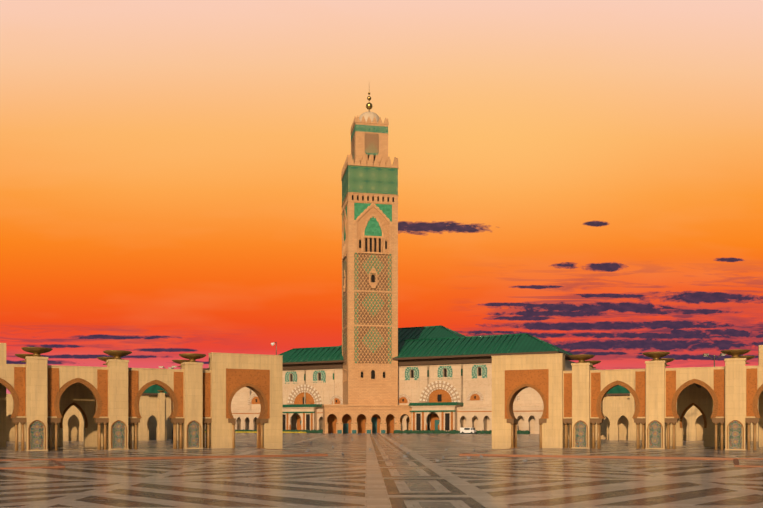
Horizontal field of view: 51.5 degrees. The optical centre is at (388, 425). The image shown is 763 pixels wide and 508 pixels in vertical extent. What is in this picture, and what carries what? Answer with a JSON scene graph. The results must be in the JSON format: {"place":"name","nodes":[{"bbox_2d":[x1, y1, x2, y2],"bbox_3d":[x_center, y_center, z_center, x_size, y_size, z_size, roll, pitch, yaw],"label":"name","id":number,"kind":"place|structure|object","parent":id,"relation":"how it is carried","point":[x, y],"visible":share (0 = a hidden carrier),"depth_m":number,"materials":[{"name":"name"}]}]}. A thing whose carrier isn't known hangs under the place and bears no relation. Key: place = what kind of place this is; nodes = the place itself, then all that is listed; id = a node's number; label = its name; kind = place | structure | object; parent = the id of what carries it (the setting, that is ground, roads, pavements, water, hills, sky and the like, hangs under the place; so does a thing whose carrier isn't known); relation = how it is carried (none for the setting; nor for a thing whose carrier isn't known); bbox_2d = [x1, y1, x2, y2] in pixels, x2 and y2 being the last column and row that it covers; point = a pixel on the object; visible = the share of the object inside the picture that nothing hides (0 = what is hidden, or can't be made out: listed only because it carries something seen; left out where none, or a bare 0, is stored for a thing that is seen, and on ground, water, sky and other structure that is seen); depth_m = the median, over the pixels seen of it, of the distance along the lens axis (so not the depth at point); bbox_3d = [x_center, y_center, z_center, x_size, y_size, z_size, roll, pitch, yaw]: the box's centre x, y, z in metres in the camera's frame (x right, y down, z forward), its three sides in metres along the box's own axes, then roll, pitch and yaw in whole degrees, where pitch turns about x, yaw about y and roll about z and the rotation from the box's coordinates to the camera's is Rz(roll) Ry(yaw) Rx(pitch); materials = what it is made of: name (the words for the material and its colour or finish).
{"place":"outdoors","nodes":[
{"label":"outdoors","id":0,"kind":"place"},
{"bbox_2d":[348,164,398,404],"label":"minaret front wall","id":1,"kind":"structure","parent":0,"point":[373,195],"depth_m":276.33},
{"bbox_2d":[348,154,397,166],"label":"battlements","id":2,"kind":"object","parent":1,"relation":"on","point":[376,162],"visible":0.92,"depth_m":276.32,"materials":[{"name":"beige stone"}]},
{"bbox_2d":[359,92,392,166],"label":"dome with finial","id":3,"kind":"structure","parent":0,"point":[366,115],"depth_m":282.12,"materials":[{"name":"beige stone"}]},
{"bbox_2d":[0,433,762,507],"bbox_3d":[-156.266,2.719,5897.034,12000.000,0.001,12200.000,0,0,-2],"label":"plaza ground","id":4,"kind":"structure","parent":0,"point":[383,472],"depth_m":39.02,"materials":[{"name":"stone"}]},
{"bbox_2d":[0,343,177,447],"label":"pavilions","id":5,"kind":"object","parent":4,"relation":"on","point":[77,408],"visible":0.4,"depth_m":135.80,"materials":[{"name":"beige paint"}]},
{"bbox_2d":[0,443,327,468],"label":"arcade steps","id":6,"kind":"structure","parent":4,"relation":"on","point":[11,457],"depth_m":69.50,"materials":[{"name":"stone"}]},
{"bbox_2d":[0,347,282,450],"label":"arcade","id":7,"kind":"object","parent":6,"relation":"on","point":[36,385],"visible":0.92,"depth_m":85.64,"materials":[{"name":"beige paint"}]},
{"bbox_2d":[29,421,44,449],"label":"arched wall panel","id":8,"kind":"object","parent":7,"relation":"on","point":[36,435],"visible":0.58,"depth_m":79.77,"materials":[{"name":"tile"}]},
{"bbox_2d":[112,421,125,448],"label":"arched wall panel","id":9,"kind":"object","parent":7,"relation":"on","point":[118,434],"visible":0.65,"depth_m":83.26,"materials":[{"name":"tile"}]},
{"bbox_2d":[187,421,199,447],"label":"arched wall panel","id":10,"kind":"object","parent":7,"relation":"on","point":[193,434],"visible":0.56,"depth_m":86.77,"materials":[{"name":"tile"}]},
{"bbox_2d":[159,366,180,442],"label":"street lamp","id":11,"kind":"object","parent":4,"relation":"on","point":[172,423],"visible":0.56,"depth_m":116.19,"materials":[{"name":"silver metal"}]},
{"bbox_2d":[234,409,260,430],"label":"arcade wall","id":12,"kind":"structure","parent":4,"relation":"on","point":[241,416],"depth_m":304.72,"materials":[{"name":"stone"}]},
{"bbox_2d":[282,404,323,429],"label":"entrance portico","id":13,"kind":"structure","parent":4,"relation":"on","point":[307,417],"depth_m":290.79,"materials":[{"name":"stone"}]},
{"bbox_2d":[317,409,322,429],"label":"hall arcade","id":14,"kind":"object","parent":4,"relation":"on","point":[319,419],"visible":0.21,"depth_m":290.01,"materials":[{"name":"stone"}]},
{"bbox_2d":[322,404,411,432],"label":"arcade","id":15,"kind":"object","parent":4,"relation":"on","point":[358,418],"depth_m":271.15},
{"bbox_2d":[205,429,529,433],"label":"hedge","id":16,"kind":"object","parent":4,"relation":"on","point":[394,431],"visible":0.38,"depth_m":266.59,"materials":[{"name":"green plant"}]},
{"bbox_2d":[250,433,529,461],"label":"pigeons","id":17,"kind":"object","parent":4,"relation":"on","point":[443,457],"visible":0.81,"depth_m":139.32,"materials":[{"name":"grey"}]},
{"bbox_2d":[203,325,597,433],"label":"prayer hall","id":18,"kind":"structure","parent":4,"relation":"on","point":[427,351],"depth_m":276.30,"materials":[{"name":"stone"}]},
{"bbox_2d":[247,391,259,405],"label":"blind arch","id":19,"kind":"structure","parent":18,"relation":"attached to","point":[253,398],"depth_m":307.60,"materials":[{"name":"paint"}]},
{"bbox_2d":[285,370,296,383],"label":"fan window","id":20,"kind":"structure","parent":18,"relation":"attached to","point":[293,372],"depth_m":299.79,"materials":[{"name":"green tile"}]},
{"bbox_2d":[286,381,322,404],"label":"blind arch","id":21,"kind":"structure","parent":18,"relation":"attached to","point":[296,395],"depth_m":296.95,"materials":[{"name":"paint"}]},
{"bbox_2d":[313,369,325,382],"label":"fan window","id":22,"kind":"structure","parent":18,"relation":"attached to","point":[323,374],"depth_m":293.88,"materials":[{"name":"green tile"}]},
{"bbox_2d":[329,395,342,404],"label":"blind arch","id":23,"kind":"structure","parent":18,"relation":"attached to","point":[338,399],"depth_m":290.79,"materials":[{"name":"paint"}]},
{"bbox_2d":[398,392,410,402],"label":"blind arch","id":24,"kind":"structure","parent":18,"relation":"attached to","point":[403,398],"depth_m":278.64,"materials":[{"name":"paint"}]},
{"bbox_2d":[405,367,418,379],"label":"fan window","id":25,"kind":"structure","parent":18,"relation":"attached to","point":[407,373],"depth_m":277.46,"materials":[{"name":"green tile"}]},
{"bbox_2d":[418,377,460,402],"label":"blind arch","id":26,"kind":"structure","parent":18,"relation":"attached to","point":[439,391],"depth_m":272.65,"materials":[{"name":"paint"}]},
{"bbox_2d":[438,364,452,378],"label":"fan window","id":27,"kind":"structure","parent":18,"relation":"attached to","point":[449,371],"depth_m":271.56,"materials":[{"name":"green tile"}]},
{"bbox_2d":[466,389,483,401],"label":"blind arch","id":28,"kind":"structure","parent":18,"relation":"attached to","point":[474,395],"depth_m":266.95,"materials":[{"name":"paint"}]},
{"bbox_2d":[472,363,486,377],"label":"fan window","id":29,"kind":"structure","parent":18,"relation":"attached to","point":[474,371],"depth_m":266.23,"materials":[{"name":"green tile"}]},
{"bbox_2d":[515,392,519,401],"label":"blind arch","id":30,"kind":"structure","parent":18,"relation":"attached to","point":[517,398],"depth_m":259.96,"materials":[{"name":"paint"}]},
{"bbox_2d":[394,414,407,430],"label":"hall arcade","id":31,"kind":"object","parent":4,"relation":"on","point":[404,417],"visible":0.23,"depth_m":274.33,"materials":[{"name":"stone"}]},
{"bbox_2d":[408,402,463,430],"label":"entrance portico","id":32,"kind":"structure","parent":4,"relation":"on","point":[444,417],"depth_m":267.34,"materials":[{"name":"stone"}]},
{"bbox_2d":[460,428,475,433],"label":"white van","id":33,"kind":"object","parent":4,"relation":"on","point":[467,430],"visible":1,"depth_m":254.11,"materials":[{"name":"white paint"}]},
{"bbox_2d":[457,407,480,430],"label":"arcade wall","id":34,"kind":"structure","parent":4,"relation":"on","point":[469,413],"depth_m":263.80,"materials":[{"name":"stone"}]},
{"bbox_2d":[480,406,543,433],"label":"arcade wall","id":35,"kind":"structure","parent":4,"relation":"on","point":[526,413],"depth_m":255.23,"materials":[{"name":"stone"}]},
{"bbox_2d":[459,442,762,466],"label":"arcade steps","id":36,"kind":"structure","parent":4,"relation":"on","point":[751,457],"depth_m":71.79,"materials":[{"name":"stone"}]},
{"bbox_2d":[491,349,762,449],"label":"arcade","id":37,"kind":"object","parent":36,"relation":"on","point":[733,387],"visible":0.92,"depth_m":87.38,"materials":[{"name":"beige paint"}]},
{"bbox_2d":[574,421,586,446],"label":"arched wall panel","id":38,"kind":"object","parent":37,"relation":"attached to","point":[580,433],"visible":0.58,"depth_m":87.95,"materials":[{"name":"tile"}]},
{"bbox_2d":[648,421,661,447],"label":"arched wall panel","id":39,"kind":"object","parent":37,"relation":"attached to","point":[654,434],"visible":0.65,"depth_m":84.79,"materials":[{"name":"tile"}]},
{"bbox_2d":[728,421,742,448],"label":"arched wall panel","id":40,"kind":"object","parent":37,"relation":"attached to","point":[735,434],"visible":1,"depth_m":81.66,"materials":[{"name":"tile"}]},
{"bbox_2d":[568,345,762,446],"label":"pavilions","id":41,"kind":"object","parent":4,"relation":"on","point":[694,407],"visible":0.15,"depth_m":138.40,"materials":[{"name":"beige paint"}]},
{"bbox_2d":[703,353,725,366],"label":"street lamp","id":42,"kind":"object","parent":4,"relation":"on","point":[707,355],"visible":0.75,"depth_m":112.27,"materials":[{"name":"silver metal"}]},
{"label":"minaret","id":43,"kind":"object","parent":4,"relation":"on","visible":0},
{"bbox_2d":[341,164,347,404],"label":"minaret side wall","id":44,"kind":"structure","parent":43,"relation":"attached to","point":[344,206],"depth_m":281.97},
{"bbox_2d":[341,155,348,178],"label":"battlements","id":45,"kind":"object","parent":44,"relation":"on","point":[345,164],"visible":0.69,"depth_m":280.43,"materials":[{"name":"stone"}]},
{"bbox_2d":[350,123,354,161],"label":"tower side wall","id":46,"kind":"structure","parent":43,"relation":"attached to","point":[352,133],"depth_m":282.93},
{"bbox_2d":[355,121,387,165],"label":"tower upper section","id":47,"kind":"object","parent":43,"relation":"attached to","point":[371,138],"visible":0.77,"depth_m":279.24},
{"bbox_2d":[356,116,387,122],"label":"battlements","id":48,"kind":"object","parent":43,"relation":"attached to","point":[369,120],"visible":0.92,"depth_m":279.02,"materials":[{"name":"stone"}]},
{"bbox_2d":[0,0,762,393],"label":"sky","id":49,"kind":"structure","parent":0,"point":[577,177],"materials":[{"name":"orange"}]}
]}

